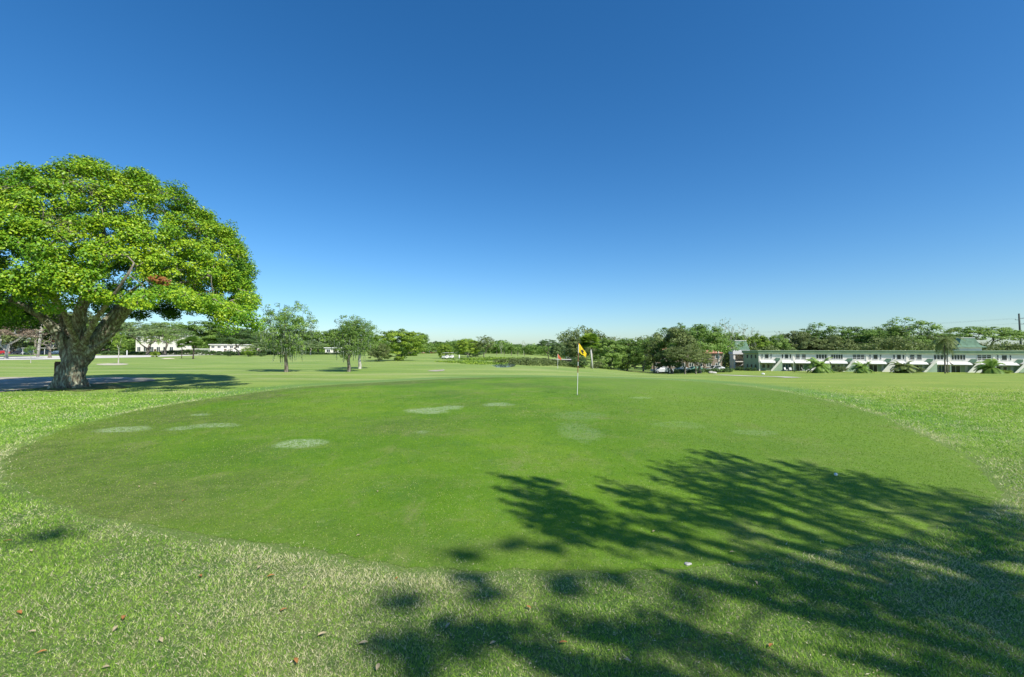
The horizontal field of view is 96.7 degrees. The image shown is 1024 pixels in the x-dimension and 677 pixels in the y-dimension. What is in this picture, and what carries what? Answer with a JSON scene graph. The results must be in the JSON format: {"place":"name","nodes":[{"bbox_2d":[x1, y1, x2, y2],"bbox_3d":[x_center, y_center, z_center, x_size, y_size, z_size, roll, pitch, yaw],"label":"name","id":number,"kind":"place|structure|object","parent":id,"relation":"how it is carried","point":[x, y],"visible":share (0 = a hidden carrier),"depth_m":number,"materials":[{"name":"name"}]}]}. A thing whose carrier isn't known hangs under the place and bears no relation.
{"place":"outdoors","nodes":[
{"label":"outdoors","id":0,"kind":"place"},
{"bbox_2d":[0,354,212,359],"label":"cart path","id":1,"kind":"structure","parent":0,"point":[45,357],"depth_m":118.92,"materials":[{"name":"concrete"}]},
{"bbox_2d":[492,364,515,366],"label":"pond water","id":2,"kind":"structure","parent":0,"point":[503,365],"depth_m":53.06,"materials":[{"name":"liquid"}]},
{"bbox_2d":[0,351,1023,676],"bbox_3d":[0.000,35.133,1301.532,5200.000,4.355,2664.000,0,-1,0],"label":"ground","id":3,"kind":"structure","parent":0,"point":[198,373],"depth_m":3.60,"materials":[{"name":"green plant"}]},
{"bbox_2d":[0,342,32,351],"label":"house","id":4,"kind":"structure","parent":3,"relation":"on","point":[4,346],"depth_m":214.95,"materials":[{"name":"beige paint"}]},
{"bbox_2d":[1,321,37,346],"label":"oak tree","id":5,"kind":"object","parent":3,"relation":"on","point":[9,338],"visible":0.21,"depth_m":117.67,"materials":[{"name":"green plant"}]},
{"bbox_2d":[0,325,48,358],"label":"oak tree","id":6,"kind":"object","parent":3,"relation":"on","point":[27,332],"visible":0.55,"depth_m":89.93,"materials":[{"name":"grey plant"}]},
{"bbox_2d":[23,345,37,362],"bbox_3d":[-65.732,2.163,62.098,1.501,2.510,1.348,1,-2,-27],"label":"sapling","id":7,"kind":"object","parent":3,"relation":"on","point":[26,350],"visible":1,"depth_m":62.10,"materials":[{"name":"green plant"}]},
{"bbox_2d":[25,328,54,357],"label":"bare tree","id":8,"kind":"object","parent":3,"relation":"on","point":[49,352],"visible":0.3,"depth_m":99.64,"materials":[{"name":"grey plant"}]},
{"bbox_2d":[14,311,124,353],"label":"oak tree","id":9,"kind":"object","parent":3,"relation":"on","point":[70,314],"visible":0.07,"depth_m":203.11,"materials":[{"name":"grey plant"}]},
{"bbox_2d":[0,377,154,391],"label":"bare soil","id":10,"kind":"structure","parent":3,"relation":"on","point":[10,383],"depth_m":26.78,"materials":[{"name":"soil"}]},
{"bbox_2d":[36,384,125,390],"bbox_3d":[-21.617,2.424,22.782,5.990,0.017,3.127,-1,-2,37],"label":"mulch patch","id":11,"kind":"object","parent":3,"relation":"on","point":[99,386],"visible":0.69,"depth_m":21.92,"materials":[{"name":"brown soil"}]},
{"bbox_2d":[96,363,126,364],"bbox_3d":[-50.334,3.241,57.412,12.169,0.066,2.941,-1,-2,43],"label":"sand ring","id":12,"kind":"object","parent":3,"relation":"on","point":[112,364],"visible":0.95,"depth_m":56.68,"materials":[{"name":"beige sand"}]},
{"bbox_2d":[109,332,127,363],"bbox_3d":[-52.274,1.258,60.380,2.021,4.400,2.252,1,-2,-25],"label":"young tree","id":13,"kind":"object","parent":12,"relation":"on","point":[119,340],"visible":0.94,"depth_m":60.27,"materials":[{"name":"green plant"}]},
{"bbox_2d":[86,322,140,352],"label":"oak tree","id":14,"kind":"object","parent":3,"relation":"on","point":[131,340],"visible":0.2,"depth_m":204.19,"materials":[{"name":"green plant"}]},
{"bbox_2d":[0,153,268,388],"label":"ficus tree","id":15,"kind":"object","parent":3,"relation":"on","point":[28,221],"visible":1,"depth_m":20.65,"materials":[{"name":"green plant"}]},
{"bbox_2d":[116,321,197,354],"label":"oak tree","id":16,"kind":"object","parent":3,"relation":"on","point":[144,329],"visible":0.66,"depth_m":149.44,"materials":[{"name":"green plant"}]},
{"bbox_2d":[137,328,182,354],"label":"oak tree","id":17,"kind":"object","parent":3,"relation":"on","point":[166,337],"visible":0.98,"depth_m":143.13,"materials":[{"name":"green plant"}]},
{"bbox_2d":[136,335,191,353],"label":"house","id":18,"kind":"structure","parent":3,"relation":"on","point":[155,346],"depth_m":171.99,"materials":[{"name":"beige paint"}]},
{"bbox_2d":[138,322,201,346],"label":"oak tree","id":19,"kind":"object","parent":3,"relation":"on","point":[177,323],"visible":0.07,"depth_m":221.15,"materials":[{"name":"green plant"}]},
{"bbox_2d":[175,340,185,357],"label":"palm tree","id":20,"kind":"object","parent":3,"relation":"on","point":[179,343],"visible":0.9,"depth_m":95.58,"materials":[{"name":"green plant"}]},
{"bbox_2d":[100,349,274,354],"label":"hedge","id":21,"kind":"object","parent":3,"relation":"on","point":[189,352],"visible":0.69,"depth_m":154.72,"materials":[{"name":"green plant"}]},
{"bbox_2d":[182,336,202,358],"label":"broadleaf tree","id":22,"kind":"object","parent":3,"relation":"on","point":[196,339],"visible":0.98,"depth_m":89.72,"materials":[{"name":"green plant"}]},
{"bbox_2d":[2,338,397,352],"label":"distant woodland","id":23,"kind":"object","parent":3,"relation":"on","point":[206,346],"visible":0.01,"depth_m":252.13,"materials":[{"name":"green plant"}]},
{"bbox_2d":[169,320,233,348],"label":"oak tree","id":24,"kind":"object","parent":3,"relation":"on","point":[194,327],"visible":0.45,"depth_m":213.00,"materials":[{"name":"green plant"}]},
{"bbox_2d":[196,327,243,346],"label":"oak tree","id":25,"kind":"object","parent":3,"relation":"on","point":[209,332],"visible":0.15,"depth_m":213.89,"materials":[{"name":"green plant"}]},
{"bbox_2d":[208,344,249,351],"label":"house","id":26,"kind":"structure","parent":3,"relation":"on","point":[220,347],"depth_m":171.95,"materials":[{"name":"beige paint"}]},
{"bbox_2d":[216,328,260,354],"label":"oak tree","id":27,"kind":"object","parent":3,"relation":"on","point":[247,338],"visible":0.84,"depth_m":140.34,"materials":[{"name":"green plant"}]},
{"bbox_2d":[239,347,256,356],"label":"broadleaf tree","id":28,"kind":"object","parent":3,"relation":"on","point":[251,351],"visible":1,"depth_m":117.70,"materials":[{"name":"green plant"}]},
{"bbox_2d":[233,329,269,343],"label":"oak tree","id":29,"kind":"object","parent":3,"relation":"on","point":[235,337],"visible":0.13,"depth_m":201.35,"materials":[{"name":"green plant"}]},
{"bbox_2d":[245,341,270,355],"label":"broadleaf tree","id":30,"kind":"object","parent":3,"relation":"on","point":[263,350],"visible":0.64,"depth_m":140.05,"materials":[{"name":"green plant"}]},
{"bbox_2d":[251,332,280,348],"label":"broadleaf tree","id":31,"kind":"object","parent":3,"relation":"on","point":[262,335],"visible":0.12,"depth_m":167.21,"materials":[{"name":"green plant"}]},
{"bbox_2d":[256,301,323,371],"bbox_3d":[-18.803,-0.171,37.927,4.777,6.133,5.102,-1,-2,39],"label":"mossy tree","id":32,"kind":"object","parent":3,"relation":"on","point":[287,345],"visible":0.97,"depth_m":37.37,"materials":[{"name":"green plant"}]},
{"bbox_2d":[273,331,314,352],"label":"oak tree","id":33,"kind":"object","parent":3,"relation":"on","point":[305,333],"visible":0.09,"depth_m":189.04,"materials":[{"name":"green plant"}]},
{"bbox_2d":[300,339,324,354],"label":"oak tree","id":34,"kind":"object","parent":3,"relation":"on","point":[314,344],"visible":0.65,"depth_m":149.68,"materials":[{"name":"green plant"}]},
{"bbox_2d":[299,330,335,351],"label":"oak tree","id":35,"kind":"object","parent":3,"relation":"on","point":[322,339],"visible":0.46,"depth_m":192.08,"materials":[{"name":"green plant"}]},
{"bbox_2d":[300,351,344,354],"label":"hedge","id":36,"kind":"object","parent":3,"relation":"on","point":[318,353],"visible":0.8,"depth_m":166.88,"materials":[{"name":"green plant"}]},
{"bbox_2d":[318,328,346,346],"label":"oak tree","id":37,"kind":"object","parent":3,"relation":"on","point":[330,336],"visible":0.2,"depth_m":196.41,"materials":[{"name":"green plant"}]},
{"bbox_2d":[324,314,372,371],"bbox_3d":[-13.976,0.436,39.437,3.979,5.084,3.651,0,-1,0],"label":"mossy tree","id":38,"kind":"object","parent":3,"relation":"on","point":[353,340],"visible":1,"depth_m":38.92,"materials":[{"name":"green plant"}]},
{"bbox_2d":[342,320,382,368],"bbox_3d":[-14.758,0.599,44.405,4.291,4.920,4.093,0,-1,0],"label":"mossy tree","id":39,"kind":"object","parent":3,"relation":"on","point":[376,344],"visible":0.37,"depth_m":44.18,"materials":[{"name":"green plant"}]},
{"bbox_2d":[366,342,391,361],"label":"broadleaf tree","id":40,"kind":"object","parent":3,"relation":"on","point":[377,354],"visible":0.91,"depth_m":70.12,"materials":[{"name":"green plant"}]},
{"bbox_2d":[371,328,427,360],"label":"oak tree","id":41,"kind":"object","parent":3,"relation":"on","point":[400,335],"visible":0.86,"depth_m":76.15,"materials":[{"name":"green plant"}]},
{"bbox_2d":[408,332,431,352],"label":"oak tree","id":42,"kind":"object","parent":3,"relation":"on","point":[426,343],"visible":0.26,"depth_m":188.52,"materials":[{"name":"green plant"}]},
{"bbox_2d":[436,343,452,358],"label":"broadleaf tree","id":43,"kind":"object","parent":3,"relation":"on","point":[443,350],"visible":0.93,"depth_m":92.12,"materials":[{"name":"green plant"}]},
{"bbox_2d":[454,338,480,356],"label":"broadleaf tree","id":44,"kind":"object","parent":3,"relation":"on","point":[463,346],"visible":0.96,"depth_m":99.63,"materials":[{"name":"green plant"}]},
{"bbox_2d":[434,360,507,363],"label":"pond reeds","id":45,"kind":"object","parent":3,"relation":"on","point":[469,362],"visible":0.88,"depth_m":62.12,"materials":[{"name":"green plant"}]},
{"bbox_2d":[391,338,566,356],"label":"distant woodland","id":46,"kind":"object","parent":3,"relation":"on","point":[535,349],"visible":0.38,"depth_m":205.51,"materials":[{"name":"green plant"}]},
{"bbox_2d":[471,335,494,356],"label":"broadleaf tree","id":47,"kind":"object","parent":3,"relation":"on","point":[489,343],"visible":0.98,"depth_m":99.56,"materials":[{"name":"green plant"}]},
{"bbox_2d":[1,377,1016,577],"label":"putting green","id":48,"kind":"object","parent":3,"relation":"on","point":[671,388],"visible":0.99,"depth_m":6.88,"materials":[{"name":"green plant"}]},
{"bbox_2d":[577,343,585,394],"bbox_3d":[2.922,1.302,19.032,0.409,2.230,0.087,0,-1,-6],"label":"flagstick","id":49,"kind":"object","parent":48,"relation":"on","point":[581,351],"visible":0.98,"depth_m":19.05,"materials":[{"name":"white paint"}]},
{"bbox_2d":[1,444,1023,676],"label":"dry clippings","id":50,"kind":"object","parent":3,"relation":"on","point":[502,609],"visible":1,"depth_m":3.14,"materials":[{"name":"brown plant"}]},
{"bbox_2d":[493,357,584,367],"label":"creek plants","id":51,"kind":"object","parent":3,"relation":"on","point":[534,361],"visible":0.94,"depth_m":63.08,"materials":[{"name":"green plant"}]},
{"bbox_2d":[536,339,559,358],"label":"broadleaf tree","id":52,"kind":"object","parent":3,"relation":"on","point":[545,343],"visible":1,"depth_m":118.74,"materials":[{"name":"green plant"}]},
{"bbox_2d":[549,342,568,357],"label":"oak tree","id":53,"kind":"object","parent":3,"relation":"on","point":[552,351],"visible":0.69,"depth_m":123.62,"materials":[{"name":"green plant"}]},
{"bbox_2d":[562,334,595,362],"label":"oak tree","id":54,"kind":"object","parent":3,"relation":"on","point":[573,342],"visible":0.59,"depth_m":93.82,"materials":[{"name":"green plant"}]},
{"bbox_2d":[568,356,590,367],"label":"bush","id":55,"kind":"object","parent":3,"relation":"on","point":[579,363],"visible":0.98,"depth_m":69.51,"materials":[{"name":"green plant"}]},
{"bbox_2d":[578,332,600,367],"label":"palm tree","id":56,"kind":"object","parent":3,"relation":"on","point":[586,338],"visible":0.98,"depth_m":81.29,"materials":[{"name":"green plant"}]},
{"bbox_2d":[589,361,604,368],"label":"bush","id":57,"kind":"object","parent":3,"relation":"on","point":[597,363],"visible":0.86,"depth_m":85.79,"materials":[{"name":"green plant"}]},
{"bbox_2d":[587,338,627,368],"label":"oak tree","id":58,"kind":"object","parent":3,"relation":"on","point":[606,343],"visible":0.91,"depth_m":96.43,"materials":[{"name":"green plant"}]},
{"bbox_2d":[612,338,644,370],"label":"oak tree","id":59,"kind":"object","parent":3,"relation":"on","point":[636,357],"visible":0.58,"depth_m":102.38,"materials":[{"name":"green plant"}]},
{"bbox_2d":[629,339,655,370],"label":"oak tree","id":60,"kind":"object","parent":3,"relation":"on","point":[643,356],"visible":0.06,"depth_m":109.18,"materials":[{"name":"green plant"}]},
{"bbox_2d":[633,335,671,372],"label":"oak tree","id":61,"kind":"object","parent":3,"relation":"on","point":[642,347],"visible":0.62,"depth_m":94.72,"materials":[{"name":"green plant"}]},
{"bbox_2d":[650,367,673,372],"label":"parked car","id":62,"kind":"object","parent":3,"relation":"on","point":[661,369],"visible":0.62,"depth_m":99.04,"materials":[{"name":"white paint"}]},
{"bbox_2d":[557,325,769,365],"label":"distant woodland","id":63,"kind":"object","parent":3,"relation":"on","point":[564,337],"visible":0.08,"depth_m":184.43,"materials":[{"name":"green plant"}]},
{"bbox_2d":[654,348,683,373],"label":"oak tree","id":64,"kind":"object","parent":3,"relation":"on","point":[670,362],"visible":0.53,"depth_m":88.56,"materials":[{"name":"green plant"}]},
{"bbox_2d":[642,326,701,373],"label":"oak tree","id":65,"kind":"object","parent":3,"relation":"on","point":[683,341],"visible":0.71,"depth_m":90.37,"materials":[{"name":"green plant"}]},
{"bbox_2d":[655,323,703,362],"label":"oak tree","id":66,"kind":"object","parent":3,"relation":"on","point":[682,326],"visible":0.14,"depth_m":120.80,"materials":[{"name":"green plant"}]},
{"bbox_2d":[644,349,721,368],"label":"house","id":67,"kind":"structure","parent":3,"relation":"on","point":[714,362],"depth_m":134.86,"materials":[{"name":"brown paint"}]},
{"bbox_2d":[663,343,703,373],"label":"oak tree","id":68,"kind":"object","parent":3,"relation":"on","point":[680,351],"visible":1,"depth_m":83.06,"materials":[{"name":"green plant"}]},
{"bbox_2d":[680,349,710,373],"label":"oak tree","id":69,"kind":"object","parent":3,"relation":"on","point":[701,355],"visible":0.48,"depth_m":87.40,"materials":[{"name":"green plant"}]},
{"bbox_2d":[659,368,733,372],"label":"hedge","id":70,"kind":"object","parent":3,"relation":"on","point":[706,370],"visible":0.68,"depth_m":108.72,"materials":[{"name":"green plant"}]},
{"bbox_2d":[666,324,732,372],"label":"oak tree","id":71,"kind":"object","parent":3,"relation":"on","point":[715,343],"visible":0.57,"depth_m":97.31,"materials":[{"name":"green plant"}]},
{"bbox_2d":[696,355,713,367],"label":"oak tree","id":72,"kind":"object","parent":3,"relation":"on","point":[708,362],"visible":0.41,"depth_m":115.90,"materials":[{"name":"green plant"}]},
{"bbox_2d":[700,324,744,365],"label":"white limbed tree","id":73,"kind":"object","parent":3,"relation":"on","point":[731,345],"visible":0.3,"depth_m":112.45,"materials":[{"name":"green plant"}]},
{"bbox_2d":[712,319,737,367],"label":"bare tree","id":74,"kind":"object","parent":3,"relation":"on","point":[725,334],"visible":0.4,"depth_m":149.89,"materials":[{"name":"green plant"}]},
{"bbox_2d":[720,332,746,359],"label":"broadleaf tree","id":75,"kind":"object","parent":3,"relation":"on","point":[742,337],"visible":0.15,"depth_m":148.29,"materials":[{"name":"green plant"}]},
{"bbox_2d":[729,340,749,367],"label":"stair tower","id":76,"kind":"structure","parent":3,"relation":"on","point":[736,358],"depth_m":140.20,"materials":[{"name":"beige paint"}]},
{"bbox_2d":[735,324,756,349],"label":"bare tree","id":77,"kind":"object","parent":3,"relation":"on","point":[748,334],"visible":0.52,"depth_m":149.08,"materials":[{"name":"green plant"}]},
{"bbox_2d":[745,333,772,349],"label":"broadleaf tree","id":78,"kind":"object","parent":3,"relation":"on","point":[764,343],"visible":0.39,"depth_m":147.85,"materials":[{"name":"green plant"}]},
{"bbox_2d":[760,334,794,349],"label":"oak tree","id":79,"kind":"object","parent":3,"relation":"on","point":[783,343],"visible":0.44,"depth_m":149.35,"materials":[{"name":"green plant"}]},
{"bbox_2d":[778,330,817,349],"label":"oak tree","id":80,"kind":"object","parent":3,"relation":"on","point":[793,337],"visible":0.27,"depth_m":154.95,"materials":[{"name":"green plant"}]},
{"bbox_2d":[791,337,836,349],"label":"oak tree","id":81,"kind":"object","parent":3,"relation":"on","point":[814,342],"visible":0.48,"depth_m":148.00,"materials":[{"name":"green plant"}]},
{"bbox_2d":[804,357,834,372],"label":"palm tree","id":82,"kind":"object","parent":3,"relation":"on","point":[821,366],"visible":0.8,"depth_m":102.98,"materials":[{"name":"green plant"}]},
{"bbox_2d":[791,322,858,344],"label":"oak tree","id":83,"kind":"object","parent":3,"relation":"on","point":[821,335],"visible":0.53,"depth_m":157.11,"materials":[{"name":"green plant"}]},
{"bbox_2d":[815,335,860,349],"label":"oak tree","id":84,"kind":"object","parent":3,"relation":"on","point":[835,340],"visible":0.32,"depth_m":147.78,"materials":[{"name":"green plant"}]},
{"bbox_2d":[831,366,847,371],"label":"bush","id":85,"kind":"object","parent":3,"relation":"on","point":[837,369],"visible":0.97,"depth_m":111.36,"materials":[{"name":"green plant"}]},
{"bbox_2d":[827,326,896,349],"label":"oak tree","id":86,"kind":"object","parent":3,"relation":"on","point":[866,334],"visible":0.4,"depth_m":150.12,"materials":[{"name":"green plant"}]},
{"bbox_2d":[849,361,874,372],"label":"palm tree","id":87,"kind":"object","parent":3,"relation":"on","point":[861,367],"visible":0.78,"depth_m":101.05,"materials":[{"name":"green plant"}]},
{"bbox_2d":[722,335,1023,367],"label":"understory","id":88,"kind":"object","parent":3,"relation":"on","point":[901,343],"visible":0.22,"depth_m":134.98,"materials":[{"name":"green plant"}]},
{"bbox_2d":[741,337,1023,372],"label":"townhouse row","id":89,"kind":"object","parent":3,"relation":"on","point":[966,355],"visible":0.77,"depth_m":116.03,"materials":[{"name":"beige paint"}]},
{"bbox_2d":[831,354,842,358],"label":"window","id":90,"kind":"structure","parent":89,"relation":"in","point":[834,356],"depth_m":120.54,"materials":[{"name":"white glass"}]},
{"bbox_2d":[852,354,864,358],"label":"window","id":91,"kind":"structure","parent":89,"relation":"in","point":[854,356],"depth_m":118.70,"materials":[{"name":"white glass"}]},
{"bbox_2d":[951,365,960,371],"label":"window","id":92,"kind":"structure","parent":89,"relation":"in","point":[954,368],"depth_m":111.53,"materials":[{"name":"black glass"}]},
{"bbox_2d":[951,355,965,359],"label":"window","id":93,"kind":"structure","parent":89,"relation":"in","point":[955,357],"depth_m":110.68,"materials":[{"name":"white glass"}]},
{"bbox_2d":[977,355,991,359],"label":"window","id":94,"kind":"structure","parent":89,"relation":"in","point":[979,357],"depth_m":108.84,"materials":[{"name":"white glass"}]},
{"bbox_2d":[889,361,918,372],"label":"palm tree","id":95,"kind":"object","parent":3,"relation":"on","point":[903,368],"visible":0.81,"depth_m":102.05,"materials":[{"name":"green plant"}]},
{"bbox_2d":[868,317,946,343],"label":"oak tree","id":96,"kind":"object","parent":3,"relation":"on","point":[907,331],"visible":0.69,"depth_m":149.40,"materials":[{"name":"green plant"}]},
{"bbox_2d":[895,335,932,350],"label":"oak tree","id":97,"kind":"object","parent":3,"relation":"on","point":[922,339],"visible":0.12,"depth_m":142.81,"materials":[{"name":"green plant"}]},
{"bbox_2d":[918,333,954,349],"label":"oak tree","id":98,"kind":"object","parent":3,"relation":"on","point":[931,339],"visible":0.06,"depth_m":147.29,"materials":[{"name":"green plant"}]},
{"bbox_2d":[930,330,964,372],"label":"palm tree","id":99,"kind":"object","parent":3,"relation":"on","point":[947,342],"visible":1,"depth_m":99.61,"materials":[{"name":"green plant"}]},
{"bbox_2d":[939,343,956,372],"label":"palm tree","id":100,"kind":"object","parent":3,"relation":"on","point":[942,351],"visible":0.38,"depth_m":102.87,"materials":[{"name":"green plant"}]},
{"bbox_2d":[932,326,1023,349],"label":"oak tree","id":101,"kind":"object","parent":3,"relation":"on","point":[1005,333],"visible":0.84,"depth_m":146.17,"materials":[{"name":"green plant"}]},
{"bbox_2d":[973,358,1005,373],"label":"palm tree","id":102,"kind":"object","parent":3,"relation":"on","point":[989,365],"visible":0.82,"depth_m":95.41,"materials":[{"name":"green plant"}]},
{"bbox_2d":[0,0,1023,349],"label":"sky","id":103,"kind":"structure","parent":0,"point":[513,171],"materials":[{"name":"blue"}]},
{"bbox_2d":[446,356,587,366],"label":"creek grass","id":104,"kind":"structure","parent":0,"point":[483,358],"depth_m":81.01,"materials":[{"name":"green plant"}]},
{"bbox_2d":[106,340,983,355],"bbox_3d":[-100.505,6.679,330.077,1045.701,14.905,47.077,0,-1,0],"label":"distant woodland","id":105,"kind":"object","parent":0,"point":[500,343],"depth_m":323.47,"materials":[{"name":"green plant"}]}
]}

